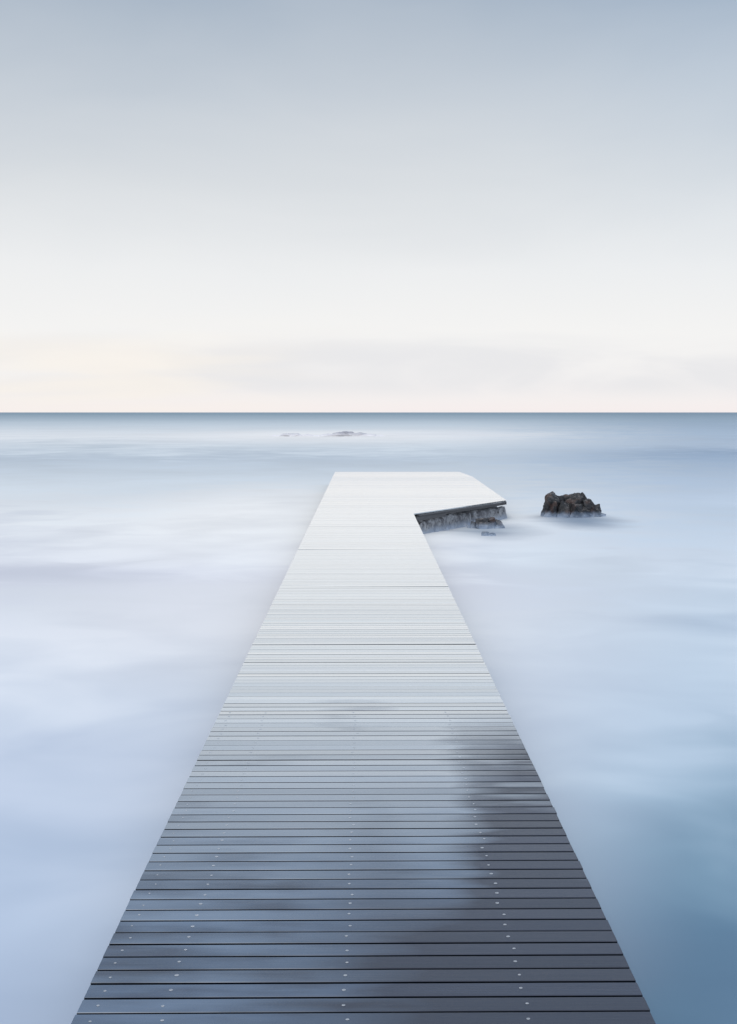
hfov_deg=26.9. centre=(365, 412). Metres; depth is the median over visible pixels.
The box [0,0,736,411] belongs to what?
sky
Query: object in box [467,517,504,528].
rock
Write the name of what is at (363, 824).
pier
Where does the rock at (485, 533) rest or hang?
in the sea
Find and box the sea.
[0,412,736,1023]
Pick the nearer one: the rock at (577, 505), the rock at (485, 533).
the rock at (485, 533)
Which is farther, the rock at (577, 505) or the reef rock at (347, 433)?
the reef rock at (347, 433)
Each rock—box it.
[272,433,312,435]
[313,431,383,435]
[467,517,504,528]
[481,531,495,535]
[540,491,605,517]
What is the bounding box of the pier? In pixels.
[71,472,655,1023]
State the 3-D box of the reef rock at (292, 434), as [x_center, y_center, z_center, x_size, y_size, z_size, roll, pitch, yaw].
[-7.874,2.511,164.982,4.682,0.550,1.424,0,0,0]

